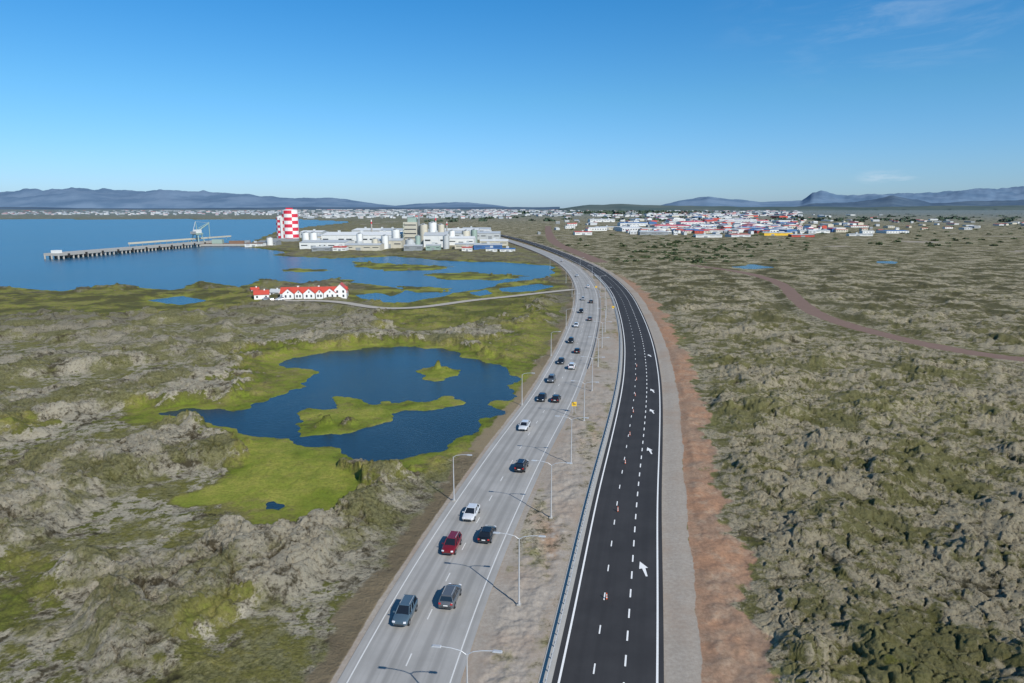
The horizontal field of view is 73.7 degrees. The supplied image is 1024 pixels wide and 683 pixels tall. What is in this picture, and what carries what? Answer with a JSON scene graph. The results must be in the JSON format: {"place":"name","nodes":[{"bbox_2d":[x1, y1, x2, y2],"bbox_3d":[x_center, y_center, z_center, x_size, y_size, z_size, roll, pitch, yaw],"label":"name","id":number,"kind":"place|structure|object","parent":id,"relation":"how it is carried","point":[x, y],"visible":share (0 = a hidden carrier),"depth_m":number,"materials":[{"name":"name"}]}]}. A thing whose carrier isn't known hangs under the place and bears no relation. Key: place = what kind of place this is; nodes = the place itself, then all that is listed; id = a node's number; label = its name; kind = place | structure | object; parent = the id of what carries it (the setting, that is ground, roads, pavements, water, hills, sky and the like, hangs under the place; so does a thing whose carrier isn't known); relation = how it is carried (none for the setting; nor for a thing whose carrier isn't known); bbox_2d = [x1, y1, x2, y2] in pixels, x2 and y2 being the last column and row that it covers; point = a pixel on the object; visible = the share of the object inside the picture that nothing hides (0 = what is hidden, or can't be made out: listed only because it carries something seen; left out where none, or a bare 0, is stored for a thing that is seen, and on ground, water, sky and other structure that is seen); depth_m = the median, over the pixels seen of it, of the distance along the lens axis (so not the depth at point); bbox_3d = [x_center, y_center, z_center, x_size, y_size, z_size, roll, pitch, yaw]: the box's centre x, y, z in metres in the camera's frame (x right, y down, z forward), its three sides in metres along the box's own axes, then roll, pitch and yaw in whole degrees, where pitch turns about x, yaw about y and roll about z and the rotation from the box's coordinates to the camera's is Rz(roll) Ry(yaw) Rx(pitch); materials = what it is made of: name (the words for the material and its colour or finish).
{"place":"outdoors","nodes":[
{"label":"outdoors","id":0,"kind":"place"},
{"bbox_2d":[0,187,505,207],"bbox_3d":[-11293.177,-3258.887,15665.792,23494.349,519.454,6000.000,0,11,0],"label":"mountain range","id":1,"kind":"structure","parent":0,"point":[71,197],"depth_m":13935.47,"materials":[{"name":"stone"}]},
{"bbox_2d":[266,501,284,509],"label":"pond","id":2,"kind":"structure","parent":0,"point":[272,505],"depth_m":105.64,"materials":[{"name":"liquid"}]},
{"bbox_2d":[0,219,554,304],"bbox_3d":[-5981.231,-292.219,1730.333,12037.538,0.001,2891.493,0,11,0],"label":"sea","id":3,"kind":"structure","parent":0,"point":[25,244],"depth_m":566.11,"materials":[{"name":"liquid"}]},
{"bbox_2d":[0,207,559,209],"bbox_3d":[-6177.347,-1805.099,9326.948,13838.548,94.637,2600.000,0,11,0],"label":"hills","id":4,"kind":"structure","parent":0,"point":[297,208],"depth_m":8859.31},
{"bbox_2d":[159,346,520,460],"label":"pond","id":5,"kind":"structure","parent":0,"point":[374,375],"depth_m":164.07,"materials":[{"name":"liquid"}]},
{"bbox_2d":[402,214,419,239],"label":"process tower","id":6,"kind":"structure","parent":0,"point":[411,228],"depth_m":820.49,"materials":[{"name":"beige metal"}]},
{"bbox_2d":[275,289,574,308],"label":"farm track","id":7,"kind":"structure","parent":0,"point":[367,306],"depth_m":332.71,"materials":[{"name":"gravel"}]},
{"bbox_2d":[0,208,1023,682],"bbox_3d":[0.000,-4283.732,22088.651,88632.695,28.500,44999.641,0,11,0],"label":"ground","id":8,"kind":"structure","parent":0,"point":[842,478],"depth_m":118.96,"materials":[{"name":"plant"}]},
{"bbox_2d":[43,235,230,258],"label":"jetty","id":9,"kind":"object","parent":8,"relation":"on","point":[57,254],"visible":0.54,"depth_m":711.91,"materials":[{"name":"concrete"}]},
{"bbox_2d":[190,221,209,241],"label":"harbour crane","id":10,"kind":"object","parent":9,"relation":"on","point":[196,232],"visible":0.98,"depth_m":822.10,"materials":[{"name":"white metal"}]},
{"bbox_2d":[2,210,280,214],"bbox_3d":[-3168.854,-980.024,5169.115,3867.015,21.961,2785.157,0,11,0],"label":"distant town buildings","id":11,"kind":"structure","parent":8,"relation":"on","point":[218,212],"depth_m":4626.11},
{"bbox_2d":[201,239,250,245],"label":"quay","id":12,"kind":"structure","parent":8,"relation":"on","point":[217,242],"depth_m":828.00,"materials":[{"name":"concrete"}]},
{"bbox_2d":[250,286,259,290],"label":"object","id":13,"kind":"structure","parent":8,"relation":"on","point":[254,288],"depth_m":367.12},
{"bbox_2d":[245,241,265,246],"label":"factory hall","id":14,"kind":"structure","parent":8,"relation":"on","point":[255,244],"depth_m":802.57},
{"bbox_2d":[253,289,269,299],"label":"house","id":15,"kind":"structure","parent":8,"relation":"on","point":[259,294],"depth_m":341.68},
{"bbox_2d":[258,240,280,244],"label":"factory hall","id":16,"kind":"structure","parent":8,"relation":"on","point":[276,242],"depth_m":824.66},
{"bbox_2d":[266,237,272,244],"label":"storage silo","id":17,"kind":"object","parent":16,"relation":"on","point":[269,240],"visible":0.88,"depth_m":820.13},
{"bbox_2d":[269,288,279,294],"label":"shed","id":18,"kind":"structure","parent":8,"relation":"on","point":[274,291],"depth_m":354.00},
{"bbox_2d":[273,208,299,241],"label":"silo tower","id":19,"kind":"structure","parent":8,"relation":"on","point":[287,225],"depth_m":939.05,"materials":[{"name":"red paint"}]},
{"bbox_2d":[301,231,309,240],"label":"storage silo","id":20,"kind":"object","parent":8,"relation":"on","point":[305,235],"visible":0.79,"depth_m":777.19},
{"bbox_2d":[280,282,348,298],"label":"farmhouse","id":21,"kind":"object","parent":8,"relation":"on","point":[341,290],"visible":0.99,"depth_m":343.46,"materials":[{"name":"paint"}]},
{"bbox_2d":[300,229,328,237],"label":"factory hall","id":22,"kind":"structure","parent":8,"relation":"on","point":[318,231],"depth_m":1048.50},
{"bbox_2d":[312,245,332,250],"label":"factory hall","id":23,"kind":"structure","parent":8,"relation":"on","point":[322,248],"depth_m":719.65,"materials":[{"name":"metal"}]},
{"bbox_2d":[299,238,353,248],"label":"factory hall","id":24,"kind":"structure","parent":8,"relation":"on","point":[307,244],"depth_m":744.63,"materials":[{"name":"metal"}]},
{"bbox_2d":[310,231,316,239],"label":"storage silo","id":25,"kind":"object","parent":24,"relation":"on","point":[313,235],"visible":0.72,"depth_m":777.09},
{"bbox_2d":[333,244,348,250],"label":"factory hall","id":26,"kind":"structure","parent":8,"relation":"on","point":[340,247],"depth_m":711.25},
{"bbox_2d":[356,233,362,242],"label":"storage silo","id":27,"kind":"object","parent":8,"relation":"on","point":[359,236],"visible":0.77,"depth_m":758.91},
{"bbox_2d":[321,230,402,242],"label":"factory hall","id":28,"kind":"structure","parent":8,"relation":"on","point":[368,237],"depth_m":822.54,"materials":[{"name":"metal"}]},
{"bbox_2d":[345,241,383,250],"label":"factory hall","id":29,"kind":"structure","parent":8,"relation":"on","point":[360,246],"depth_m":727.92,"materials":[{"name":"metal"}]},
{"bbox_2d":[352,227,382,231],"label":"factory hall","id":30,"kind":"structure","parent":8,"relation":"on","point":[365,229],"depth_m":1090.65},
{"bbox_2d":[381,234,388,248],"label":"storage silo","id":31,"kind":"object","parent":8,"relation":"on","point":[385,239],"visible":0.91,"depth_m":759.25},
{"bbox_2d":[377,237,404,248],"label":"factory hall","id":32,"kind":"structure","parent":8,"relation":"on","point":[396,242],"depth_m":763.08,"materials":[{"name":"metal"}]},
{"bbox_2d":[277,209,511,218],"bbox_3d":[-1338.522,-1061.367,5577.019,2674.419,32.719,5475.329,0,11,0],"label":"shore buildings","id":33,"kind":"structure","parent":8,"relation":"on","point":[388,213],"depth_m":4017.24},
{"bbox_2d":[391,228,399,237],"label":"storage silo","id":34,"kind":"object","parent":8,"relation":"on","point":[395,232],"visible":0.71,"depth_m":796.22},
{"bbox_2d":[379,227,428,231],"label":"factory hall","id":35,"kind":"structure","parent":8,"relation":"on","point":[390,229],"depth_m":1053.31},
{"bbox_2d":[405,238,414,243],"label":"storage silo","id":36,"kind":"object","parent":8,"relation":"on","point":[409,241],"visible":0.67,"depth_m":740.05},
{"bbox_2d":[404,243,423,250],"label":"factory hall","id":37,"kind":"structure","parent":8,"relation":"on","point":[413,247],"depth_m":727.92,"materials":[{"name":"metal"}]},
{"bbox_2d":[415,235,420,243],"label":"storage silo","id":38,"kind":"object","parent":8,"relation":"on","point":[417,239],"visible":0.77,"depth_m":741.51,"materials":[{"name":"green metal"}]},
{"bbox_2d":[419,223,427,244],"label":"storage silo","id":39,"kind":"object","parent":8,"relation":"on","point":[423,228],"visible":0.68,"depth_m":816.80,"materials":[{"name":"metal"}]},
{"bbox_2d":[428,221,436,231],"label":"storage silo","id":40,"kind":"object","parent":8,"relation":"on","point":[432,226],"visible":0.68,"depth_m":815.78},
{"bbox_2d":[425,242,440,249],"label":"factory hall","id":41,"kind":"structure","parent":8,"relation":"on","point":[433,246],"depth_m":727.72,"materials":[{"name":"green metal"}]},
{"bbox_2d":[423,231,449,246],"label":"factory hall","id":42,"kind":"structure","parent":8,"relation":"on","point":[436,237],"depth_m":781.42,"materials":[{"name":"metal"}]},
{"bbox_2d":[437,223,444,231],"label":"storage silo","id":43,"kind":"object","parent":8,"relation":"on","point":[440,227],"visible":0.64,"depth_m":839.02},
{"bbox_2d":[443,235,448,248],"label":"storage silo","id":44,"kind":"object","parent":8,"relation":"on","point":[445,241],"visible":0.88,"depth_m":759.72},
{"bbox_2d":[449,230,454,235],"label":"storage silo","id":45,"kind":"object","parent":8,"relation":"on","point":[451,232],"visible":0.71,"depth_m":840.56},
{"bbox_2d":[452,454,471,501],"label":"street lamp","id":46,"kind":"object","parent":8,"relation":"on","point":[453,500],"visible":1,"depth_m":106.02,"materials":[{"name":"metal"}]},
{"bbox_2d":[449,235,475,244],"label":"factory hall","id":47,"kind":"structure","parent":8,"relation":"on","point":[453,240],"depth_m":823.05,"materials":[{"name":"metal"}]},
{"bbox_2d":[445,227,479,230],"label":"factory hall","id":48,"kind":"structure","parent":8,"relation":"on","point":[461,229],"depth_m":1125.62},
{"bbox_2d":[455,241,473,248],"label":"factory hall","id":49,"kind":"structure","parent":8,"relation":"on","point":[459,245],"depth_m":763.21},
{"bbox_2d":[462,229,469,235],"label":"storage silo","id":50,"kind":"object","parent":8,"relation":"on","point":[465,232],"visible":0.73,"depth_m":863.26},
{"bbox_2d":[431,644,502,682],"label":"street lamp","id":51,"kind":"object","parent":8,"relation":"on","point":[440,646],"visible":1,"depth_m":57.33,"materials":[{"name":"metal"}]},
{"bbox_2d":[462,245,472,250],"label":"factory hall","id":52,"kind":"structure","parent":8,"relation":"on","point":[467,248],"depth_m":719.60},
{"bbox_2d":[337,237,599,682],"bbox_3d":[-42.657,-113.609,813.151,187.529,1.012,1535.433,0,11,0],"label":"old highway","id":53,"kind":"structure","parent":8,"relation":"on","point":[496,487],"depth_m":92.79,"materials":[{"name":"asphalt"}]},
{"bbox_2d":[392,594,417,625],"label":"car","id":54,"kind":"object","parent":53,"relation":"on","point":[407,608],"visible":1,"depth_m":75.61,"materials":[{"name":"blue paint"}]},
{"bbox_2d":[438,583,461,608],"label":"car","id":55,"kind":"object","parent":53,"relation":"on","point":[449,596],"visible":1,"depth_m":78.10,"materials":[{"name":"grey paint"}]},
{"bbox_2d":[441,531,461,554],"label":"car","id":56,"kind":"object","parent":53,"relation":"on","point":[452,542],"visible":1,"depth_m":90.97,"materials":[{"name":"red paint"}]},
{"bbox_2d":[462,503,479,520],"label":"car","id":57,"kind":"object","parent":53,"relation":"on","point":[471,512],"visible":1,"depth_m":100.60,"materials":[{"name":"white paint"}]},
{"bbox_2d":[478,525,495,542],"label":"car","id":58,"kind":"object","parent":53,"relation":"on","point":[486,534],"visible":0.95,"depth_m":93.38,"materials":[{"name":"black paint"}]},
{"bbox_2d":[514,459,528,471],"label":"car","id":59,"kind":"object","parent":53,"relation":"on","point":[521,465],"visible":1,"depth_m":118.06,"materials":[{"name":"black paint"}]},
{"bbox_2d":[518,420,530,430],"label":"car","id":60,"kind":"object","parent":53,"relation":"on","point":[524,424],"visible":1,"depth_m":141.02,"materials":[{"name":"white paint"}]},
{"bbox_2d":[537,392,546,401],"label":"car","id":61,"kind":"object","parent":53,"relation":"on","point":[542,396],"visible":1,"depth_m":162.21,"materials":[{"name":"black paint"}]},
{"bbox_2d":[547,374,555,382],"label":"car","id":62,"kind":"object","parent":53,"relation":"on","point":[551,377],"visible":1,"depth_m":179.46,"materials":[{"name":"grey paint"}]},
{"bbox_2d":[551,394,560,402],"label":"car","id":63,"kind":"object","parent":53,"relation":"on","point":[556,398],"visible":1,"depth_m":160.69,"materials":[{"name":"black paint"}]},
{"bbox_2d":[557,357,564,363],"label":"car","id":64,"kind":"object","parent":53,"relation":"on","point":[560,360],"visible":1,"depth_m":200.74,"materials":[{"name":"black paint"}]},
{"bbox_2d":[567,337,573,342],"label":"car","id":65,"kind":"object","parent":53,"relation":"on","point":[570,339],"visible":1,"depth_m":231.66,"materials":[{"name":"black paint"}]},
{"bbox_2d":[568,362,575,369],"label":"car","id":66,"kind":"object","parent":53,"relation":"on","point":[571,365],"visible":1,"depth_m":193.26,"materials":[{"name":"white paint"}]},
{"bbox_2d":[574,348,580,352],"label":"car","id":67,"kind":"object","parent":53,"relation":"on","point":[577,350],"visible":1,"depth_m":214.75,"materials":[{"name":"black paint"}]},
{"bbox_2d":[445,230,500,239],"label":"factory hall","id":68,"kind":"structure","parent":8,"relation":"on","point":[490,234],"depth_m":977.84,"materials":[{"name":"metal"}]},
{"bbox_2d":[471,229,476,242],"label":"storage silo","id":69,"kind":"object","parent":8,"relation":"on","point":[473,232],"visible":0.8,"depth_m":889.21,"materials":[{"name":"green metal"}]},
{"bbox_2d":[463,226,490,230],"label":"factory hall","id":70,"kind":"structure","parent":8,"relation":"on","point":[484,228],"depth_m":1228.81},
{"bbox_2d":[474,242,502,249],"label":"factory hall","id":71,"kind":"structure","parent":8,"relation":"on","point":[477,246],"depth_m":745.12,"materials":[{"name":"metal"}]},
{"bbox_2d":[486,246,496,251],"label":"factory hall","id":72,"kind":"structure","parent":8,"relation":"on","point":[491,248],"depth_m":711.18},
{"bbox_2d":[480,238,507,245],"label":"factory hall","id":73,"kind":"structure","parent":8,"relation":"on","point":[503,241],"depth_m":823.92,"materials":[{"name":"metal"}]},
{"bbox_2d":[500,246,514,251],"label":"factory hall","id":74,"kind":"structure","parent":8,"relation":"on","point":[507,249],"depth_m":711.45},
{"bbox_2d":[493,532,545,606],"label":"street lamp","id":75,"kind":"object","parent":8,"relation":"on","point":[519,603],"visible":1,"depth_m":77.79,"materials":[{"name":"metal"}]},
{"bbox_2d":[531,460,571,518],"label":"street lamp","id":76,"kind":"object","parent":8,"relation":"on","point":[550,516],"visible":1,"depth_m":99.96,"materials":[{"name":"metal"}]},
{"bbox_2d":[555,415,588,463],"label":"street lamp","id":77,"kind":"object","parent":8,"relation":"on","point":[571,432],"visible":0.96,"depth_m":121.12,"materials":[{"name":"metal"}]},
{"bbox_2d":[572,402,576,412],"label":"traffic sign","id":78,"kind":"object","parent":8,"relation":"on","point":[574,403],"visible":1,"depth_m":152.34,"materials":[{"name":"metal"}]},
{"bbox_2d":[538,275,622,682],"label":"gravel shoulder","id":79,"kind":"object","parent":8,"relation":"on","point":[547,659],"visible":0.85,"depth_m":91.74},
{"bbox_2d":[545,274,621,682],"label":"guardrail","id":80,"kind":"object","parent":79,"relation":"on","point":[586,509],"visible":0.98,"depth_m":97.79,"materials":[{"name":"metal"}]},
{"bbox_2d":[501,235,663,682],"bbox_3d":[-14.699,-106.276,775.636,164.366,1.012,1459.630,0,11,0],"label":"new highway","id":81,"kind":"structure","parent":8,"relation":"on","point":[617,636],"depth_m":93.06,"materials":[{"name":"asphalt"}]},
{"bbox_2d":[571,380,598,420],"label":"street lamp","id":82,"kind":"object","parent":8,"relation":"on","point":[584,397],"visible":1,"depth_m":145.92,"materials":[{"name":"metal"}]},
{"bbox_2d":[572,262,600,367],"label":"guardrail","id":83,"kind":"object","parent":8,"relation":"on","point":[600,307],"visible":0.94,"depth_m":318.51,"materials":[{"name":"metal"}]},
{"bbox_2d":[581,356,604,390],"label":"street lamp","id":84,"kind":"object","parent":8,"relation":"on","point":[592,370],"visible":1,"depth_m":169.97,"materials":[{"name":"metal"}]},
{"bbox_2d":[588,336,608,366],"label":"street lamp","id":85,"kind":"object","parent":8,"relation":"on","point":[598,347],"visible":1,"depth_m":195.77,"materials":[{"name":"metal"}]},
{"bbox_2d":[599,225,615,229],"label":"warehouse","id":86,"kind":"structure","parent":8,"relation":"on","point":[610,227],"depth_m":1423.03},
{"bbox_2d":[469,209,802,216],"bbox_3d":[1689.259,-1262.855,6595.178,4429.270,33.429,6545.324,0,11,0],"label":"suburb buildings","id":87,"kind":"structure","parent":8,"relation":"on","point":[765,213],"depth_m":4287.69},
{"bbox_2d":[638,230,667,234],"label":"warehouse","id":88,"kind":"structure","parent":8,"relation":"on","point":[646,232],"depth_m":1159.45,"materials":[{"name":"metal"}]},
{"bbox_2d":[654,224,690,227],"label":"warehouse","id":89,"kind":"structure","parent":8,"relation":"on","point":[667,226],"depth_m":1491.67,"materials":[{"name":"red paint"}]},
{"bbox_2d":[676,221,704,224],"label":"warehouse","id":90,"kind":"structure","parent":8,"relation":"on","point":[688,222],"depth_m":1844.33,"materials":[{"name":"white paint"}]},
{"bbox_2d":[693,233,721,237],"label":"warehouse","id":91,"kind":"structure","parent":8,"relation":"on","point":[704,235],"depth_m":1061.16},
{"bbox_2d":[537,213,882,234],"bbox_3d":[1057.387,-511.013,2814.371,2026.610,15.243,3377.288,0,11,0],"label":"estate sheds","id":92,"kind":"object","parent":8,"relation":"on","point":[673,231],"visible":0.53,"depth_m":1453.87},
{"bbox_2d":[698,228,724,232],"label":"warehouse","id":93,"kind":"structure","parent":8,"relation":"on","point":[716,230],"depth_m":1252.20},
{"bbox_2d":[410,209,1021,221],"bbox_3d":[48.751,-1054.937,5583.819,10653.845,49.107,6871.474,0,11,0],"label":"distant woods","id":94,"kind":"object","parent":8,"relation":"on","point":[940,218],"visible":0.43,"depth_m":2803.86,"materials":[{"name":"green plant"}]},
{"bbox_2d":[564,212,908,232],"bbox_3d":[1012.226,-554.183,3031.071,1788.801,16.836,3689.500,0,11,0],"label":"industrial estate buildings","id":95,"kind":"structure","parent":8,"relation":"on","point":[744,228],"depth_m":1615.35,"materials":[{"name":"white paint"}]},
{"bbox_2d":[718,219,756,222],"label":"warehouse","id":96,"kind":"structure","parent":8,"relation":"on","point":[749,220],"depth_m":2089.87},
{"bbox_2d":[565,223,1021,262],"bbox_3d":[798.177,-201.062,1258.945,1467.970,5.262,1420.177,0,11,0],"label":"shrubs","id":97,"kind":"object","parent":8,"relation":"on","point":[696,260],"visible":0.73,"depth_m":808.12,"materials":[{"name":"green plant"}]},
{"bbox_2d":[788,233,814,236],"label":"warehouse","id":98,"kind":"structure","parent":8,"relation":"on","point":[801,235],"depth_m":1080.51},
{"bbox_2d":[797,229,829,232],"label":"warehouse","id":99,"kind":"structure","parent":8,"relation":"on","point":[817,231],"depth_m":1252.12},
{"bbox_2d":[841,219,1023,229],"bbox_3d":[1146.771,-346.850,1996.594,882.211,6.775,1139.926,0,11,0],"label":"outlying buildings","id":100,"kind":"structure","parent":8,"relation":"on","point":[949,222],"depth_m":1812.26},
{"bbox_2d":[0,0,1023,207],"label":"sky","id":101,"kind":"structure","parent":0,"point":[508,103],"materials":[{"name":"blue"}]},
{"bbox_2d":[573,230,591,234],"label":"warehouse","id":102,"kind":"structure","parent":0,"point":[582,232],"depth_m":1159.73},
{"bbox_2d":[588,218,614,221],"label":"warehouse","id":103,"kind":"structure","parent":0,"point":[601,220],"depth_m":2235.70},
{"bbox_2d":[617,222,647,225],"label":"warehouse","id":104,"kind":"structure","parent":0,"point":[633,223],"depth_m":1741.51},
{"bbox_2d":[725,232,750,236],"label":"warehouse","id":105,"kind":"structure","parent":0,"point":[737,234],"depth_m":1080.18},
{"bbox_2d":[734,264,773,268],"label":"pond","id":106,"kind":"structure","parent":0,"point":[751,266],"depth_m":528.17,"materials":[{"name":"liquid"}]},
{"bbox_2d":[758,231,792,235],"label":"warehouse","id":107,"kind":"structure","parent":0,"point":[769,233],"depth_m":1138.74,"materials":[{"name":"metal"}]},
{"bbox_2d":[555,204,1023,210],"bbox_3d":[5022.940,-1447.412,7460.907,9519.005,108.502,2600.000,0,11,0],"label":"hills","id":108,"kind":"structure","parent":0,"point":[620,207],"depth_m":6889.03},
{"bbox_2d":[663,186,1023,206],"bbox_3d":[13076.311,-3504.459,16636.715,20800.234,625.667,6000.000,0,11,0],"label":"mountain range","id":109,"kind":"structure","parent":0,"point":[989,194],"depth_m":15349.10,"materials":[{"name":"stone"}]},
{"bbox_2d":[846,232,872,235],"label":"warehouse","id":110,"kind":"structure","parent":0,"point":[854,234],"depth_m":1119.38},
{"bbox_2d":[876,261,897,263],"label":"pond","id":111,"kind":"structure","parent":0,"point":[891,262],"depth_m":576.62,"materials":[{"name":"liquid"}]},
{"bbox_2d":[797,196,1023,206],"bbox_3d":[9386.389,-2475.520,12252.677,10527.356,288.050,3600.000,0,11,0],"label":"mountain range","id":112,"kind":"structure","parent":0,"point":[891,201],"depth_m":11540.59,"materials":[{"name":"stone"}]}
]}

